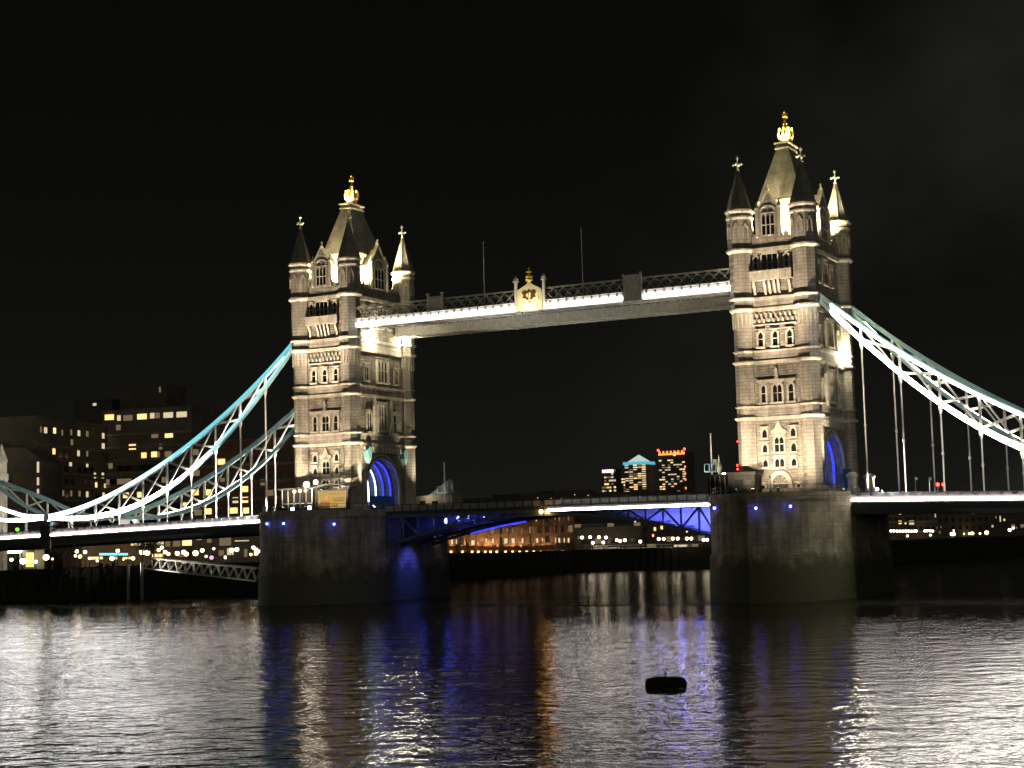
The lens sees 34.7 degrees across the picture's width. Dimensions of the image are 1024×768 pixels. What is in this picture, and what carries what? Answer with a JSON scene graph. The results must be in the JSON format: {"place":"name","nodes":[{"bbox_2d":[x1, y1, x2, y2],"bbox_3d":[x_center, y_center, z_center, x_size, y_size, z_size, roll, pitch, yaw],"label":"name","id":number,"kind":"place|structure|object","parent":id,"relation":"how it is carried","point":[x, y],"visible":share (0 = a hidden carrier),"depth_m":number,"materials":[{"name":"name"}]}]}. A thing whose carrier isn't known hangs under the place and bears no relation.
{"place":"outdoors","nodes":[
{"label":"outdoors","id":0,"kind":"place"},
{"bbox_2d":[0,515,259,550],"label":"side span deck","id":1,"kind":"structure","parent":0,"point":[215,528],"depth_m":306.30,"materials":[{"name":"metal"}]},
{"bbox_2d":[38,522,57,548],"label":"deck support","id":2,"kind":"object","parent":1,"relation":"attached to","point":[45,533],"visible":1,"depth_m":314.21,"materials":[{"name":"paint"}]},
{"bbox_2d":[288,175,416,508],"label":"bridge tower","id":3,"kind":"structure","parent":0,"point":[354,391],"depth_m":289.39,"materials":[{"name":"stone"}]},
{"bbox_2d":[0,343,291,531],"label":"suspension chain","id":4,"kind":"object","parent":3,"relation":"hanging from","point":[280,361],"visible":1,"depth_m":301.11,"materials":[{"name":"blue paint"}]},
{"bbox_2d":[0,408,293,530],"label":"suspension chain","id":5,"kind":"object","parent":3,"relation":"hanging from","point":[255,468],"visible":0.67,"depth_m":321.43,"materials":[{"name":"blue paint"}]},
{"bbox_2d":[310,367,317,384],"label":"window","id":6,"kind":"structure","parent":3,"relation":"in","point":[313,373],"depth_m":288.62,"materials":[{"name":"stone"}]},
{"bbox_2d":[311,414,318,432],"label":"window","id":7,"kind":"structure","parent":3,"relation":"in","point":[315,423],"depth_m":287.74,"materials":[{"name":"stone"}]},
{"bbox_2d":[314,299,329,315],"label":"window","id":8,"kind":"structure","parent":3,"relation":"in","point":[321,306],"depth_m":288.87,"materials":[{"name":"glass"}]},
{"bbox_2d":[320,366,328,383],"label":"window","id":9,"kind":"structure","parent":3,"relation":"in","point":[324,372],"depth_m":287.60,"materials":[{"name":"stone"}]},
{"bbox_2d":[320,459,330,475],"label":"window","id":10,"kind":"structure","parent":3,"relation":"in","point":[326,463],"depth_m":286.06,"materials":[{"name":"stone"}]},
{"bbox_2d":[320,413,330,432],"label":"window","id":11,"kind":"structure","parent":3,"relation":"in","point":[325,420],"depth_m":286.76,"materials":[{"name":"stone"}]},
{"bbox_2d":[331,412,339,431],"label":"window","id":12,"kind":"structure","parent":3,"relation":"in","point":[335,418],"depth_m":285.78,"materials":[{"name":"stone"}]},
{"bbox_2d":[331,365,339,382],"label":"window","id":13,"kind":"structure","parent":3,"relation":"in","point":[335,371],"depth_m":286.55,"materials":[{"name":"stone"}]},
{"bbox_2d":[363,363,369,381],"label":"window","id":14,"kind":"structure","parent":3,"relation":"in","point":[366,378],"depth_m":289.50,"materials":[{"name":"stone"}]},
{"bbox_2d":[364,446,371,462],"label":"wall lantern","id":15,"kind":"object","parent":3,"relation":"attached to","point":[367,455],"depth_m":287.25,"materials":[{"name":"teal glass"}]},
{"bbox_2d":[366,409,373,432],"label":"window","id":16,"kind":"structure","parent":3,"relation":"in","point":[369,414],"depth_m":289.36,"materials":[{"name":"stone"}]},
{"bbox_2d":[375,357,390,384],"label":"window","id":17,"kind":"structure","parent":3,"relation":"in","point":[382,364],"depth_m":294.50,"materials":[{"name":"stone"}]},
{"bbox_2d":[377,401,389,432],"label":"window","id":18,"kind":"structure","parent":3,"relation":"in","point":[382,407],"depth_m":293.42,"materials":[{"name":"stone"}]},
{"bbox_2d":[393,412,397,434],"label":"window","id":19,"kind":"structure","parent":3,"relation":"in","point":[394,413],"depth_m":297.09,"materials":[{"name":"stone"}]},
{"bbox_2d":[393,367,399,385],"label":"window","id":20,"kind":"structure","parent":3,"relation":"in","point":[395,372],"depth_m":298.40,"materials":[{"name":"stone"}]},
{"bbox_2d":[400,449,407,464],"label":"wall lantern","id":21,"kind":"object","parent":3,"relation":"attached to","point":[404,457],"depth_m":298.04,"materials":[{"name":"teal glass"}]},
{"bbox_2d":[356,267,729,330],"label":"walkway","id":22,"kind":"structure","parent":3,"relation":"attached to","point":[530,297],"depth_m":269.15,"materials":[{"name":"grey paint"}]},
{"bbox_2d":[395,296,730,338],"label":"walkway","id":23,"kind":"structure","parent":3,"relation":"attached to","point":[645,310],"depth_m":284.33,"materials":[{"name":"grey paint"}]},
{"bbox_2d":[463,498,519,501],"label":"distant building","id":24,"kind":"structure","parent":0,"point":[483,499],"depth_m":1308.77,"materials":[{"name":"brown concrete"}]},
{"bbox_2d":[0,556,1023,767],"bbox_3d":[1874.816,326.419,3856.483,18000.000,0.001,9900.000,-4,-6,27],"label":"river water","id":25,"kind":"structure","parent":0,"point":[922,666],"depth_m":118.11,"materials":[{"name":"black liquid"}]},
{"bbox_2d":[112,562,115,599],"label":"mooring pile","id":26,"kind":"object","parent":25,"relation":"in","point":[113,580],"visible":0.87,"depth_m":328.44,"materials":[{"name":"black wood"}]},
{"bbox_2d":[126,563,129,599],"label":"mooring pile","id":27,"kind":"object","parent":25,"relation":"in","point":[128,579],"visible":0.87,"depth_m":327.97,"materials":[{"name":"grey paint"}]},
{"bbox_2d":[140,562,143,598],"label":"mooring pile","id":28,"kind":"object","parent":25,"relation":"in","point":[141,580],"visible":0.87,"depth_m":327.67,"materials":[{"name":"grey paint"}]},
{"bbox_2d":[258,509,450,606],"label":"bridge pier","id":29,"kind":"structure","parent":25,"relation":"in","point":[312,557],"depth_m":273.92,"materials":[{"name":"stone"}]},
{"bbox_2d":[277,487,324,510],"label":"kiosk","id":30,"kind":"object","parent":29,"relation":"on","point":[288,497],"visible":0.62,"depth_m":283.42,"materials":[{"name":"grey paint"}]},
{"bbox_2d":[262,503,381,511],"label":"railing","id":31,"kind":"object","parent":29,"relation":"on","point":[354,506],"visible":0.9,"depth_m":274.52,"materials":[{"name":"metal"}]},
{"bbox_2d":[310,483,356,509],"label":"poster board","id":32,"kind":"object","parent":29,"relation":"on","point":[333,496],"visible":0.96,"depth_m":279.84,"materials":[{"name":"yellow metal"}]},
{"bbox_2d":[342,486,352,508],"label":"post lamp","id":33,"kind":"object","parent":29,"relation":"on","point":[347,489],"visible":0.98,"depth_m":277.72,"materials":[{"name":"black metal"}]},
{"bbox_2d":[370,496,394,508],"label":"hoarding","id":34,"kind":"object","parent":29,"relation":"on","point":[382,501],"visible":0.64,"depth_m":289.94,"materials":[{"name":"blue"}]},
{"bbox_2d":[416,479,462,504],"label":"pier cabin","id":35,"kind":"object","parent":29,"relation":"on","point":[455,496],"visible":0.54,"depth_m":306.13,"materials":[{"name":"stone"}]},
{"bbox_2d":[437,462,453,503],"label":"signal mast","id":36,"kind":"object","parent":29,"relation":"on","point":[447,484],"visible":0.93,"depth_m":303.94,"materials":[{"name":"grey metal"}]},
{"bbox_2d":[385,499,568,547],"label":"bascule leaf","id":37,"kind":"object","parent":29,"relation":"attached to","point":[419,523],"visible":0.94,"depth_m":278.75,"materials":[{"name":"metal"}]},
{"bbox_2d":[645,671,686,686],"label":"mooring buoy","id":38,"kind":"object","parent":25,"relation":"on","point":[666,681],"visible":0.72,"depth_m":108.48,"materials":[{"name":"black rubber"}]},
{"bbox_2d":[708,491,894,603],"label":"bridge pier","id":39,"kind":"structure","parent":25,"relation":"in","point":[807,546],"depth_m":235.58,"materials":[{"name":"stone"}]},
{"bbox_2d":[543,492,710,536],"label":"bascule leaf","id":40,"kind":"object","parent":39,"relation":"attached to","point":[689,513],"visible":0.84,"depth_m":261.02,"materials":[{"name":"metal"}]},
{"bbox_2d":[704,433,717,474],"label":"signal mast","id":41,"kind":"object","parent":39,"relation":"on","point":[715,461],"visible":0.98,"depth_m":255.91,"materials":[{"name":"grey metal"}]},
{"bbox_2d":[706,474,727,495],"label":"shed","id":42,"kind":"structure","parent":39,"relation":"on","point":[715,481],"depth_m":251.20,"materials":[{"name":"stone"}]},
{"bbox_2d":[726,471,762,493],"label":"control cabin","id":43,"kind":"object","parent":39,"relation":"on","point":[737,480],"visible":0.77,"depth_m":247.32,"materials":[{"name":"stone"}]},
{"bbox_2d":[712,484,851,494],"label":"railing","id":44,"kind":"object","parent":39,"relation":"on","point":[717,491],"visible":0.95,"depth_m":236.13,"materials":[{"name":"metal"}]},
{"bbox_2d":[843,469,851,490],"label":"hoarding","id":45,"kind":"object","parent":39,"relation":"on","point":[845,478],"visible":0.5,"depth_m":256.99,"materials":[{"name":"blue"}]},
{"bbox_2d":[846,472,858,491],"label":"gate pedestal","id":46,"kind":"object","parent":39,"relation":"on","point":[852,477],"visible":0.88,"depth_m":250.85,"materials":[{"name":"stone"}]},
{"bbox_2d":[863,473,875,491],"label":"gate pedestal","id":47,"kind":"object","parent":39,"relation":"on","point":[871,481],"visible":0.76,"depth_m":259.53,"materials":[{"name":"stone"}]},
{"bbox_2d":[0,0,1023,498],"label":"sky","id":48,"kind":"structure","parent":0,"point":[161,161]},
{"bbox_2d":[7,534,1023,569],"bbox_3d":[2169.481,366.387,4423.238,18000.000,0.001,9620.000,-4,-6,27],"label":"ground","id":49,"kind":"structure","parent":0,"point":[902,539],"depth_m":550.54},
{"bbox_2d":[0,444,8,570],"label":"abutment tower","id":50,"kind":"structure","parent":49,"relation":"on","point":[4,475],"depth_m":346.61,"materials":[{"name":"stone"}]},
{"bbox_2d":[7,553,18,569],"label":"tree","id":51,"kind":"object","parent":49,"relation":"on","point":[13,555],"visible":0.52,"depth_m":357.91,"materials":[{"name":"brown plant"}]},
{"bbox_2d":[17,549,46,568],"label":"lit kiosk","id":52,"kind":"object","parent":49,"relation":"on","point":[30,556],"visible":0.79,"depth_m":355.54,"materials":[{"name":"paint"}]},
{"bbox_2d":[26,552,33,566],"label":"window","id":53,"kind":"structure","parent":52,"relation":"in","point":[29,556],"depth_m":355.06,"materials":[{"name":"yellow glass"}]},
{"bbox_2d":[4,447,61,567],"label":"gabled building","id":54,"kind":"structure","parent":49,"relation":"on","point":[36,471],"depth_m":398.33,"materials":[{"name":"brown concrete"}]},
{"bbox_2d":[12,471,25,484],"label":"round window","id":55,"kind":"structure","parent":54,"relation":"in","point":[18,478],"depth_m":397.84,"materials":[{"name":"brown"}]},
{"bbox_2d":[0,415,107,565],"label":"hotel block","id":56,"kind":"structure","parent":49,"relation":"on","point":[77,450],"depth_m":430.32,"materials":[{"name":"brown concrete"}]},
{"bbox_2d":[74,399,119,424],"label":"hotel penthouse","id":57,"kind":"object","parent":56,"relation":"on","point":[87,411],"visible":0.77,"depth_m":471.08,"materials":[{"name":"brown concrete"}]},
{"bbox_2d":[49,547,78,567],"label":"tree","id":58,"kind":"object","parent":49,"relation":"on","point":[64,551],"visible":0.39,"depth_m":355.88,"materials":[{"name":"brown plant"}]},
{"bbox_2d":[65,540,191,566],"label":"shop parade","id":59,"kind":"structure","parent":49,"relation":"on","point":[131,550],"depth_m":376.24,"materials":[{"name":"brown"}]},
{"bbox_2d":[99,553,128,562],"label":"sign strip","id":60,"kind":"object","parent":59,"relation":"attached to","point":[112,554],"visible":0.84,"depth_m":362.38,"materials":[{"name":"teal metal"}]},
{"bbox_2d":[145,542,160,564],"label":"tree","id":61,"kind":"object","parent":49,"relation":"on","point":[151,546],"visible":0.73,"depth_m":366.06,"materials":[{"name":"brown plant"}]},
{"bbox_2d":[100,405,221,524],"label":"hotel block","id":62,"kind":"structure","parent":49,"relation":"on","point":[140,441],"depth_m":447.24,"materials":[{"name":"brown concrete"}]},
{"bbox_2d":[118,384,186,409],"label":"hotel penthouse","id":63,"kind":"object","parent":62,"relation":"on","point":[151,396],"visible":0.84,"depth_m":458.09,"materials":[{"name":"brown concrete"}]},
{"bbox_2d":[192,536,259,563],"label":"cafe building","id":64,"kind":"structure","parent":49,"relation":"on","point":[223,546],"depth_m":382.83,"materials":[{"name":"brown concrete"}]},
{"bbox_2d":[219,538,230,546],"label":"lit window","id":65,"kind":"structure","parent":64,"relation":"in","point":[223,542],"depth_m":382.88,"materials":[{"name":"brown glass"}]},
{"bbox_2d":[181,437,294,520],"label":"hotel block","id":66,"kind":"structure","parent":49,"relation":"on","point":[227,450],"depth_m":423.04,"materials":[{"name":"brown brick"}]},
{"bbox_2d":[0,536,1023,601],"bbox_3d":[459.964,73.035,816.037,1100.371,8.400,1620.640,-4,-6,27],"label":"quay wall","id":67,"kind":"structure","parent":49,"relation":"on","point":[48,585],"depth_m":451.88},
{"bbox_2d":[144,557,258,581],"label":"gangway","id":68,"kind":"object","parent":67,"relation":"on","point":[212,574],"visible":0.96,"depth_m":321.89,"materials":[{"name":"white paint"}]},
{"bbox_2d":[447,516,579,552],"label":"brick warehouse","id":69,"kind":"structure","parent":49,"relation":"on","point":[557,533],"depth_m":506.79,"materials":[{"name":"brown brick"}]},
{"bbox_2d":[573,522,643,549],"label":"riverside building","id":70,"kind":"structure","parent":49,"relation":"on","point":[632,534],"depth_m":500.73,"materials":[{"name":"brown concrete"}]},
{"bbox_2d":[591,544,701,548],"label":"promenade rail","id":71,"kind":"object","parent":49,"relation":"on","point":[636,547],"visible":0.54,"depth_m":491.79,"materials":[{"name":"metal"}]},
{"bbox_2d":[936,514,989,536],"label":"riverside building","id":72,"kind":"structure","parent":49,"relation":"on","point":[959,524],"depth_m":729.67,"materials":[{"name":"brown concrete"}]},
{"bbox_2d":[492,493,554,502],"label":"distant building","id":73,"kind":"structure","parent":0,"point":[527,496],"depth_m":1526.00,"materials":[{"name":"brown concrete"}]},
{"bbox_2d":[536,490,595,523],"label":"distant building","id":74,"kind":"structure","parent":0,"point":[575,494],"depth_m":1731.54,"materials":[{"name":"brown concrete"}]},
{"bbox_2d":[602,468,621,491],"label":"office tower","id":75,"kind":"structure","parent":0,"point":[611,480],"depth_m":3874.31,"materials":[{"name":"black glass"}]},
{"bbox_2d":[595,491,658,524],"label":"distant building","id":76,"kind":"structure","parent":0,"point":[599,520],"depth_m":2135.99,"materials":[{"name":"brown concrete"}]},
{"bbox_2d":[623,455,654,491],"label":"office tower","id":77,"kind":"structure","parent":0,"point":[639,472],"depth_m":3736.86,"materials":[{"name":"black glass"}]},
{"bbox_2d":[634,521,710,546],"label":"riverside building","id":78,"kind":"structure","parent":0,"point":[652,532],"depth_m":506.54,"materials":[{"name":"brown concrete"}]},
{"bbox_2d":[657,448,694,493],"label":"office tower","id":79,"kind":"structure","parent":0,"point":[676,473],"depth_m":3749.01,"materials":[{"name":"black glass"}]},
{"bbox_2d":[724,110,862,491],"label":"bridge tower","id":80,"kind":"structure","parent":0,"point":[796,420],"depth_m":250.92,"materials":[{"name":"stone"}]},
{"bbox_2d":[751,253,759,270],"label":"window","id":81,"kind":"structure","parent":80,"relation":"in","point":[755,259],"depth_m":252.33,"materials":[{"name":"glass"}]},
{"bbox_2d":[755,329,765,348],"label":"window","id":82,"kind":"structure","parent":80,"relation":"in","point":[760,335],"depth_m":251.10,"materials":[{"name":"stone"}]},
{"bbox_2d":[758,382,768,404],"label":"window","id":83,"kind":"structure","parent":80,"relation":"in","point":[763,389],"depth_m":250.18,"materials":[{"name":"stone"}]},
{"bbox_2d":[760,426,768,439],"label":"window","id":84,"kind":"structure","parent":80,"relation":"in","point":[764,432],"depth_m":249.63,"materials":[{"name":"stone"}]},
{"bbox_2d":[760,441,769,454],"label":"window","id":85,"kind":"structure","parent":80,"relation":"in","point":[764,447],"depth_m":249.45,"materials":[{"name":"stone"}]},
{"bbox_2d":[761,456,769,468],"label":"window","id":86,"kind":"structure","parent":80,"relation":"in","point":[765,462],"depth_m":249.20,"materials":[{"name":"stone"}]},
{"bbox_2d":[759,250,778,269],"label":"window","id":87,"kind":"structure","parent":80,"relation":"in","point":[769,260],"depth_m":251.34,"materials":[{"name":"glass"}]},
{"bbox_2d":[770,328,779,347],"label":"window","id":88,"kind":"structure","parent":80,"relation":"in","point":[775,339],"depth_m":250.00,"materials":[{"name":"stone"}]},
{"bbox_2d":[770,381,784,403],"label":"window","id":89,"kind":"structure","parent":80,"relation":"in","point":[777,389],"depth_m":249.20,"materials":[{"name":"stone"}]},
{"bbox_2d":[772,434,785,453],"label":"window","id":90,"kind":"structure","parent":80,"relation":"in","point":[779,447],"depth_m":248.47,"materials":[{"name":"stone"}]},
{"bbox_2d":[773,455,786,468],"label":"window","id":91,"kind":"structure","parent":80,"relation":"in","point":[779,461],"depth_m":248.20,"materials":[{"name":"stone"}]},
{"bbox_2d":[769,471,792,487],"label":"doorway","id":92,"kind":"structure","parent":80,"relation":"in","point":[775,474],"depth_m":247.81,"materials":[{"name":"stone"}]},
{"bbox_2d":[782,250,789,267],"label":"window","id":93,"kind":"structure","parent":80,"relation":"in","point":[786,256],"depth_m":250.12,"materials":[{"name":"glass"}]},
{"bbox_2d":[784,326,794,346],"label":"window","id":94,"kind":"structure","parent":80,"relation":"in","point":[789,333],"depth_m":248.96,"materials":[{"name":"stone"}]},
{"bbox_2d":[785,380,796,402],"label":"window","id":95,"kind":"structure","parent":80,"relation":"in","point":[790,387],"depth_m":248.23,"materials":[{"name":"stone"}]},
{"bbox_2d":[788,425,797,437],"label":"window","id":96,"kind":"structure","parent":80,"relation":"in","point":[792,430],"depth_m":247.63,"materials":[{"name":"stone"}]},
{"bbox_2d":[789,440,797,452],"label":"window","id":97,"kind":"structure","parent":80,"relation":"in","point":[793,445],"depth_m":247.39,"materials":[{"name":"stone"}]},
{"bbox_2d":[789,455,798,467],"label":"window","id":98,"kind":"structure","parent":80,"relation":"in","point":[793,460],"depth_m":247.20,"materials":[{"name":"stone"}]},
{"bbox_2d":[821,377,826,404],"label":"window","id":99,"kind":"structure","parent":80,"relation":"in","point":[823,390],"depth_m":251.89,"materials":[{"name":"stone"}]},
{"bbox_2d":[821,258,829,286],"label":"window","id":100,"kind":"structure","parent":80,"relation":"in","point":[824,265],"depth_m":256.93,"materials":[{"name":"stone"}]},
{"bbox_2d":[824,317,835,349],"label":"window","id":101,"kind":"structure","parent":80,"relation":"in","point":[828,323],"depth_m":256.30,"materials":[{"name":"stone"}]},
{"bbox_2d":[829,264,834,288],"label":"window","id":102,"kind":"structure","parent":80,"relation":"in","point":[831,276],"depth_m":260.02,"materials":[{"name":"stone"}]},
{"bbox_2d":[828,368,837,404],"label":"window","id":103,"kind":"structure","parent":80,"relation":"in","point":[832,382],"depth_m":255.99,"materials":[{"name":"stone"}]},
{"bbox_2d":[835,330,840,351],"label":"window","id":104,"kind":"structure","parent":80,"relation":"in","point":[837,336],"depth_m":260.69,"materials":[{"name":"stone"}]},
{"bbox_2d":[817,291,1023,492],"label":"suspension chain","id":105,"kind":"object","parent":80,"relation":"hanging from","point":[822,299],"visible":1,"depth_m":238.91,"materials":[{"name":"blue paint"}]},
{"bbox_2d":[851,305,1023,491],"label":"suspension chain","id":106,"kind":"object","parent":80,"relation":"hanging from","point":[856,313],"visible":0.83,"depth_m":256.31,"materials":[{"name":"blue paint"}]},
{"bbox_2d":[888,514,937,538],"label":"riverside building","id":107,"kind":"structure","parent":0,"point":[920,523],"depth_m":701.49,"materials":[{"name":"brown concrete"}]},
{"bbox_2d":[852,490,1023,513],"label":"side span deck","id":108,"kind":"structure","parent":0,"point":[967,502],"depth_m":236.98,"materials":[{"name":"metal"}]},
{"bbox_2d":[989,513,1023,534],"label":"riverside building","id":109,"kind":"structure","parent":0,"point":[1000,524],"depth_m":755.31,"materials":[{"name":"brown concrete"}]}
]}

